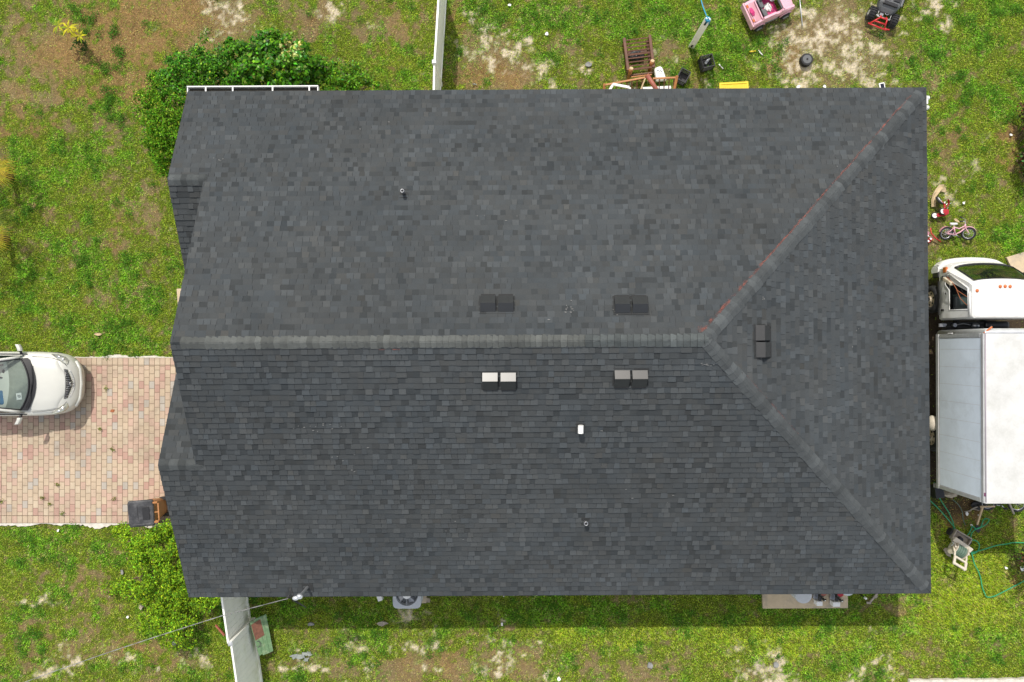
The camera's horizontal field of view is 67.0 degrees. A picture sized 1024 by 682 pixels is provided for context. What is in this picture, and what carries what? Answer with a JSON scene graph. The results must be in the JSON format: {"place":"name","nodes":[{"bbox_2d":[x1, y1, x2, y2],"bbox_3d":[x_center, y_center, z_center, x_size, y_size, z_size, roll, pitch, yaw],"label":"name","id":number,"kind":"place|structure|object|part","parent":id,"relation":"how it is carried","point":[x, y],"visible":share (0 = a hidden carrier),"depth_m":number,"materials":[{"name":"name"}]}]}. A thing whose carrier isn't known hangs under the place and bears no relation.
{"place":"outdoors","nodes":[
{"label":"outdoors","id":0,"kind":"place"},
{"bbox_2d":[0,358,175,522],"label":"driveway","id":1,"kind":"structure","parent":0,"point":[102,367],"depth_m":22.54,"materials":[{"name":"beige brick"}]},
{"bbox_2d":[0,344,84,423],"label":"parked car","id":2,"kind":"object","parent":1,"relation":"on","point":[47,383],"visible":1,"depth_m":21.63,"materials":[{"name":"white metal"}]},
{"bbox_2d":[0,390,3,404],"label":"blue bag","id":3,"kind":"object","parent":2,"relation":"on","point":[1,398],"visible":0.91,"depth_m":21.59,"materials":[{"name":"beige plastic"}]},
{"bbox_3d":[-14.830,0.504,21.417,2.420,0.490,0.235,0,90,0],"label":"side window","id":4,"kind":"part","parent":2,"relation":"part of","materials":[{"name":"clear glass"}]},
{"bbox_2d":[16,393,21,399],"bbox_3d":[-13.740,1.542,21.548,0.150,0.013,0.190,-6,90,0],"label":"paper card","id":5,"kind":"object","parent":2,"relation":"on","point":[18,396],"visible":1,"depth_m":21.55,"materials":[{"name":"white paper"}]},
{"bbox_2d":[127,496,168,527],"bbox_3d":[-10.254,4.795,21.999,0.855,1.059,0.737,-5,90,0],"label":"trash bin","id":6,"kind":"object","parent":1,"relation":"on","point":[147,512],"visible":0.95,"depth_m":21.49,"materials":[{"name":"black plastic"}]},
{"bbox_2d":[0,0,1023,681],"bbox_3d":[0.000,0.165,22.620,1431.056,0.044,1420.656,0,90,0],"label":"ground","id":7,"kind":"structure","parent":0,"point":[818,36],"depth_m":22.64,"materials":[{"name":"green plant"}]},
{"bbox_2d":[0,209,13,259],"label":"fan palm","id":8,"kind":"object","parent":7,"relation":"on","point":[5,238],"visible":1,"depth_m":21.45,"materials":[{"name":"yellow plant"}]},
{"bbox_2d":[0,141,20,195],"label":"fan palm","id":9,"kind":"object","parent":7,"relation":"on","point":[4,173],"visible":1,"depth_m":21.43,"materials":[{"name":"yellow plant"}]},
{"bbox_2d":[53,17,87,54],"bbox_3d":[-12.546,-8.736,22.204,0.960,0.933,0.819,0,90,0],"label":"croton plant","id":10,"kind":"object","parent":7,"relation":"on","point":[73,34],"visible":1,"depth_m":21.93,"materials":[{"name":"yellow plant"}]},
{"bbox_2d":[0,523,168,528],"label":"kerb","id":11,"kind":"structure","parent":7,"relation":"on","point":[96,525],"depth_m":22.53,"materials":[{"name":"white concrete"}]},
{"bbox_2d":[74,354,172,357],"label":"kerb","id":12,"kind":"structure","parent":7,"relation":"on","point":[118,356],"depth_m":22.57,"materials":[{"name":"white concrete"}]},
{"bbox_2d":[130,69,183,176],"bbox_3d":[-9.739,-6.091,21.859,1.702,1.592,2.873,-21,90,0],"label":"shrub","id":13,"kind":"object","parent":7,"relation":"on","point":[165,117],"visible":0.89,"depth_m":21.43,"materials":[{"name":"green plant"}]},
{"bbox_2d":[99,518,220,617],"bbox_3d":[-9.989,6.332,21.848,3.731,1.440,2.874,0,90,0],"label":"shrub","id":14,"kind":"object","parent":7,"relation":"on","point":[159,555],"visible":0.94,"depth_m":21.49,"materials":[{"name":"green plant"}]},
{"bbox_2d":[130,595,197,652],"bbox_3d":[-9.715,7.935,21.981,1.968,1.145,1.557,21,90,0],"label":"shrub","id":15,"kind":"object","parent":7,"relation":"on","point":[174,624],"visible":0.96,"depth_m":21.74,"materials":[{"name":"green plant"}]},
{"bbox_2d":[177,289,180,301],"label":"stepping slab","id":16,"kind":"structure","parent":7,"relation":"on","point":[178,292],"depth_m":22.55,"materials":[{"name":"concrete"}]},
{"bbox_2d":[146,33,241,107],"bbox_3d":[-8.633,-7.356,21.733,2.858,1.858,1.879,-26,90,0],"label":"shrub","id":17,"kind":"object","parent":7,"relation":"on","point":[208,66],"visible":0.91,"depth_m":21.15,"materials":[{"name":"green plant"}]},
{"bbox_2d":[215,625,225,635],"bbox_3d":[-8.453,8.382,22.404,0.420,0.273,0.050,32,90,0],"label":"leaning stick","id":18,"kind":"object","parent":7,"relation":"on","point":[220,630],"visible":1,"depth_m":22.38,"materials":[{"name":"red wood"}]},
{"bbox_2d":[221,597,250,643],"bbox_3d":[-7.758,7.104,21.624,0.056,1.780,2.048,-8,90,0],"label":"fence","id":19,"kind":"object","parent":7,"relation":"on","point":[235,623],"visible":0.38,"depth_m":21.37,"materials":[{"name":"plastic"}]},
{"bbox_2d":[228,617,262,681],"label":"fence","id":20,"kind":"object","parent":7,"relation":"on","point":[245,657],"visible":0.86,"depth_m":21.57,"materials":[{"name":"plastic"}]},
{"bbox_2d":[250,614,272,655],"bbox_3d":[-7.146,8.435,22.133,0.384,0.424,1.110,-12,90,0],"label":"weathered board","id":21,"kind":"object","parent":7,"relation":"on","point":[259,631],"visible":1,"depth_m":22.13,"materials":[{"name":"green wood"}]},
{"bbox_2d":[223,27,328,86],"bbox_3d":[-6.494,-7.561,21.585,2.906,2.155,1.856,0,90,0],"label":"shrub","id":22,"kind":"object","parent":7,"relation":"on","point":[262,53],"visible":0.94,"depth_m":20.87,"materials":[{"name":"green plant"}]},
{"bbox_2d":[289,654,304,659],"bbox_3d":[-6.252,9.186,22.503,0.450,0.059,0.166,0,90,0],"label":"foil sheet","id":23,"kind":"object","parent":7,"relation":"on","point":[297,656],"visible":1,"depth_m":22.49,"materials":[{"name":"silver metal"}]},
{"bbox_2d":[302,651,312,655],"bbox_3d":[-5.962,9.098,22.503,0.314,0.047,0.146,0,90,0],"label":"foil sheet","id":24,"kind":"object","parent":7,"relation":"on","point":[308,653],"visible":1,"depth_m":22.49,"materials":[{"name":"silver metal"}]},
{"bbox_2d":[311,55,379,90],"bbox_3d":[-4.780,-7.319,21.968,2.079,1.388,1.319,0,90,0],"label":"shrub","id":25,"kind":"object","parent":7,"relation":"on","point":[355,79],"visible":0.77,"depth_m":21.56,"materials":[{"name":"green plant"}]},
{"bbox_2d":[377,621,388,625],"bbox_3d":[-3.766,8.231,22.510,0.349,0.058,0.135,0,90,0],"label":"bark piece","id":26,"kind":"object","parent":7,"relation":"on","point":[382,623],"visible":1,"depth_m":22.50,"materials":[{"name":"grey wood"}]},
{"bbox_2d":[393,596,426,608],"bbox_3d":[-2.965,7.148,22.171,0.950,0.795,0.950,0,90,0],"label":"air conditioner","id":27,"kind":"object","parent":7,"relation":"on","point":[407,602],"visible":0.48,"depth_m":21.79,"materials":[{"name":"grey metal"}]},
{"bbox_2d":[432,59,441,89],"bbox_3d":[-2.113,-6.672,21.704,0.125,1.890,1.785,1,90,0],"label":"fence","id":28,"kind":"object","parent":7,"relation":"on","point":[437,82],"visible":0.38,"depth_m":21.17,"materials":[{"name":"plastic"}]},
{"bbox_2d":[434,0,446,79],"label":"fence","id":29,"kind":"object","parent":7,"relation":"on","point":[440,31],"visible":0.96,"depth_m":21.68,"materials":[{"name":"plastic"}]},
{"bbox_2d":[158,85,930,607],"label":"house","id":30,"kind":"structure","parent":7,"relation":"on","point":[546,341],"depth_m":18.42,"materials":[{"name":"grey"}]},
{"bbox_2d":[25,598,287,681],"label":"power cable","id":31,"kind":"object","parent":30,"relation":"attached to","point":[153,637],"visible":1,"depth_m":18.87,"materials":[{"name":"grey rubber"}]},
{"bbox_2d":[629,51,643,60],"bbox_3d":[3.613,-8.320,22.520,0.479,0.262,0.330,0,90,0],"label":"black bag","id":32,"kind":"object","parent":7,"relation":"on","point":[637,59],"visible":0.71,"depth_m":22.46,"materials":[{"name":"plastic"}]},
{"bbox_2d":[622,35,654,79],"bbox_3d":[3.661,-8.192,22.374,0.825,0.507,1.141,-7,90,0],"label":"wooden chair","id":33,"kind":"object","parent":7,"relation":"on","point":[650,56],"visible":0.99,"depth_m":22.25,"materials":[{"name":"brown wood"}]},
{"bbox_2d":[603,75,677,88],"bbox_3d":[3.695,-7.146,22.256,2.150,0.533,0.766,-5,90,0],"label":"wooden railing","id":34,"kind":"object","parent":7,"relation":"on","point":[654,79],"visible":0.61,"depth_m":22.07,"materials":[{"name":"orange wood"}]},
{"bbox_2d":[609,83,630,88],"bbox_3d":[3.129,-7.128,21.949,0.761,0.132,0.296,17,90,0],"label":"white bracket","id":35,"kind":"object","parent":34,"relation":"attached to","point":[620,85],"visible":0.66,"depth_m":21.89,"materials":[{"name":"plastic"}]},
{"bbox_2d":[645,73,657,88],"bbox_3d":[4.048,-7.255,22.023,0.124,0.300,0.784,-37,90,0],"label":"wooden post","id":36,"kind":"object","parent":34,"relation":"on","point":[651,81],"visible":0.72,"depth_m":21.94,"materials":[{"name":"red wood"}]},
{"bbox_2d":[647,662,652,668],"bbox_3d":[4.025,9.437,22.509,0.149,0.092,0.154,12,90,0],"label":"grey stone","id":37,"kind":"object","parent":7,"relation":"on","point":[649,664],"visible":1,"depth_m":22.48,"materials":[{"name":"grey stone"}]},
{"bbox_2d":[643,86,670,88],"bbox_3d":[4.208,-7.304,22.474,0.822,0.030,0.180,-3,90,0],"label":"white board","id":38,"kind":"object","parent":7,"relation":"on","point":[665,87],"visible":0.14,"depth_m":22.46,"materials":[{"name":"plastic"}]},
{"bbox_2d":[654,67,665,81],"bbox_3d":[4.309,-7.781,22.565,0.299,0.184,0.440,-13,90,0],"label":"white sack","id":39,"kind":"object","parent":7,"relation":"on","point":[658,71],"visible":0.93,"depth_m":22.49,"materials":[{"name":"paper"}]},
{"bbox_2d":[677,68,690,86],"bbox_3d":[4.965,-7.677,22.501,0.310,0.311,0.370,28,90,0],"label":"crate","id":40,"kind":"object","parent":7,"relation":"on","point":[683,77],"visible":0.81,"depth_m":22.59,"materials":[{"name":"black plastic"}]},
{"bbox_2d":[688,17,710,48],"bbox_3d":[5.252,-8.619,21.689,0.170,2.050,0.048,22,90,0],"label":"clothesline post","id":41,"kind":"object","parent":7,"relation":"on","point":[699,33],"visible":1,"depth_m":21.66,"materials":[{"name":"wood"}]},
{"bbox_2d":[701,0,710,24],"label":"rope","id":42,"kind":"object","parent":41,"relation":"attached to","point":[707,21],"visible":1,"depth_m":20.74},
{"bbox_2d":[697,53,714,72],"bbox_3d":[5.652,-8.084,22.489,0.370,0.341,0.370,-14,90,0],"label":"crate","id":43,"kind":"object","parent":7,"relation":"on","point":[703,67],"visible":1,"depth_m":22.49,"materials":[{"name":"black plastic"}]},
{"bbox_2d":[719,81,748,87],"bbox_3d":[6.394,-7.191,22.435,0.840,0.436,0.520,-3,90,0],"label":"storage tote","id":44,"kind":"object","parent":7,"relation":"on","point":[744,84],"visible":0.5,"depth_m":22.24,"materials":[{"name":"yellow plastic"}]},
{"bbox_2d":[740,0,794,31],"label":"ride on car","id":45,"kind":"object","parent":7,"relation":"on","point":[760,13],"visible":1,"depth_m":22.23,"materials":[{"name":"pink plastic"}]},
{"bbox_2d":[799,0,802,25],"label":"metal rod","id":46,"kind":"object","parent":7,"relation":"on","point":[801,13],"visible":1,"depth_m":22.63,"materials":[{"name":"metal"}]},
{"bbox_2d":[762,594,847,608],"bbox_3d":[8.513,6.963,22.500,2.477,0.100,1.600,0,90,0],"label":"concrete pad","id":47,"kind":"object","parent":7,"relation":"on","point":[770,601],"visible":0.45,"depth_m":22.45,"materials":[{"name":"beige concrete"}]},
{"bbox_2d":[791,594,811,602],"bbox_3d":[8.129,7.085,21.999,0.490,0.900,0.490,0,90,0],"label":"water tank","id":48,"kind":"object","parent":47,"relation":"on","point":[802,598],"visible":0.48,"depth_m":21.55,"materials":[{"name":"white plastic"}]},
{"bbox_2d":[812,594,825,605],"bbox_3d":[8.853,7.349,22.202,0.256,0.490,0.550,14,90,0],"label":"water pump","id":49,"kind":"object","parent":47,"relation":"on","point":[818,598],"visible":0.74,"depth_m":22.21,"materials":[{"name":"white plastic"}]},
{"bbox_2d":[829,594,843,606],"bbox_3d":[9.321,7.365,22.202,0.254,0.490,0.547,4,90,0],"label":"water pump","id":50,"kind":"object","parent":47,"relation":"on","point":[835,600],"visible":0.76,"depth_m":22.20,"materials":[{"name":"white plastic"}]},
{"bbox_2d":[799,53,812,66],"bbox_3d":[8.585,-8.197,22.565,0.358,0.190,0.358,0,90,0],"label":"loose tyre","id":51,"kind":"object","parent":7,"relation":"on","point":[806,60],"visible":1,"depth_m":22.49,"materials":[{"name":"black rubber"}]},
{"bbox_2d":[866,594,877,603],"bbox_3d":[10.491,7.510,22.493,0.439,0.055,0.130,-41,90,0],"label":"broken lath","id":52,"kind":"object","parent":7,"relation":"on","point":[872,598],"visible":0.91,"depth_m":22.48,"materials":[{"name":"grey wood"}]},
{"bbox_2d":[879,82,884,87],"bbox_3d":[10.555,-7.253,22.343,0.160,0.620,0.220,-12,90,0],"label":"solar light","id":53,"kind":"object","parent":7,"relation":"on","point":[881,85],"visible":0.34,"depth_m":22.04,"materials":[{"name":"white plastic"}]},
{"bbox_2d":[865,0,903,30],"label":"toy buggy","id":54,"kind":"object","parent":7,"relation":"on","point":[890,8],"visible":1,"depth_m":22.31,"materials":[{"name":"grey plastic"}]},
{"bbox_2d":[928,228,940,242],"bbox_3d":[12.198,-2.984,22.470,0.554,0.226,0.307,45,90,0],"label":"scooter","id":55,"kind":"object","parent":7,"relation":"on","point":[930,239],"visible":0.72,"depth_m":22.50,"materials":[{"name":"red plastic"}]},
{"bbox_2d":[930,485,944,498],"bbox_3d":[12.323,4.360,22.419,0.260,0.300,0.340,-8,90,0],"label":"black box","id":56,"kind":"object","parent":7,"relation":"on","point":[936,493],"visible":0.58,"depth_m":22.27,"materials":[{"name":"plastic"}]},
{"bbox_2d":[931,184,945,206],"bbox_3d":[12.416,-4.246,22.563,0.295,0.077,0.760,35,90,0],"label":"cardboard","id":57,"kind":"object","parent":7,"relation":"on","point":[939,188],"visible":1,"depth_m":22.57,"materials":[{"name":"beige cardboard"}]},
{"bbox_2d":[931,196,952,218],"bbox_3d":[12.444,-3.837,22.432,0.533,0.256,0.646,20,90,0],"label":"tricycle","id":58,"kind":"object","parent":7,"relation":"on","point":[943,211],"visible":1,"depth_m":22.39,"materials":[{"name":"red plastic"}]},
{"bbox_2d":[934,482,953,528],"bbox_3d":[12.598,4.815,22.516,0.116,0.030,1.522,-23,90,0],"label":"garden hose","id":59,"kind":"object","parent":7,"relation":"on","point":[948,511],"visible":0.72,"depth_m":22.50,"materials":[{"name":"green rubber"}]},
{"bbox_2d":[943,547,950,556],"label":"stone slab","id":60,"kind":"structure","parent":7,"relation":"on","point":[946,552],"depth_m":22.52,"materials":[{"name":"grey stone"}]},
{"bbox_2d":[944,490,957,497],"bbox_3d":[12.688,4.425,22.418,0.414,0.274,0.269,0,90,0],"label":"broken concrete","id":61,"kind":"object","parent":7,"relation":"on","point":[949,494],"visible":0.73,"depth_m":22.34,"materials":[{"name":"grey concrete"}]},
{"bbox_2d":[939,216,975,239],"bbox_3d":[12.904,-3.263,22.446,1.019,0.437,0.658,0,108,0],"label":"kids bicycle","id":62,"kind":"object","parent":7,"relation":"on","point":[951,232],"visible":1,"depth_m":22.41,"materials":[{"name":"pink metal"}]},
{"bbox_2d":[946,527,972,570],"bbox_3d":[12.802,5.970,22.135,0.680,0.842,0.955,31,90,0],"label":"hose reel","id":63,"kind":"object","parent":7,"relation":"on","point":[959,548],"visible":1,"depth_m":22.05,"materials":[{"name":"beige plastic"}]},
{"bbox_2d":[908,677,1023,681],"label":"white edging","id":64,"kind":"object","parent":7,"relation":"on","point":[1012,679],"visible":1,"depth_m":22.42,"materials":[{"name":"concrete"}]},
{"bbox_2d":[928,257,1023,503],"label":"box truck","id":65,"kind":"object","parent":7,"relation":"on","point":[976,423],"visible":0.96,"depth_m":20.29,"materials":[{"name":"white metal"}]},
{"bbox_3d":[12.039,-1.334,20.936,0.107,0.969,1.018,-1,90,0],"label":"window frame","id":66,"kind":"part","parent":65,"relation":"part of","materials":[{"name":"white metal"}]},
{"bbox_2d":[930,500,1023,597],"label":"garden hose","id":67,"kind":"object","parent":7,"relation":"on","point":[978,550],"visible":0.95,"depth_m":22.48,"materials":[{"name":"green rubber"}]},
{"bbox_2d":[970,501,987,509],"bbox_3d":[13.582,4.773,22.485,0.523,0.298,0.256,0,90,0],"label":"dark rubbish","id":68,"kind":"object","parent":7,"relation":"on","point":[974,503],"visible":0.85,"depth_m":22.42,"materials":[{"name":"black plastic"}]},
{"bbox_2d":[976,505,982,524],"bbox_3d":[13.518,5.032,22.339,0.045,0.292,0.611,2,90,0],"label":"broom stick","id":69,"kind":"object","parent":7,"relation":"on","point":[979,516],"visible":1,"depth_m":22.33,"materials":[{"name":"brown wood"}]},
{"bbox_2d":[979,502,1023,511],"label":"old bicycle","id":70,"kind":"object","parent":7,"relation":"on","point":[1004,508],"visible":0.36,"depth_m":22.36,"materials":[{"name":"black metal"}]},
{"bbox_2d":[1005,252,1023,271],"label":"paving slab","id":71,"kind":"structure","parent":7,"relation":"on","point":[1016,261],"depth_m":22.54,"materials":[{"name":"concrete"}]},
{"bbox_2d":[1013,543,1023,574],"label":"shrub","id":72,"kind":"object","parent":7,"relation":"on","point":[1021,558],"visible":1,"depth_m":21.79,"materials":[{"name":"green plant"}]},
{"bbox_2d":[1015,103,1023,176],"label":"shrub","id":73,"kind":"object","parent":7,"relation":"on","point":[1022,153],"visible":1,"depth_m":22.19,"materials":[{"name":"green plant"}]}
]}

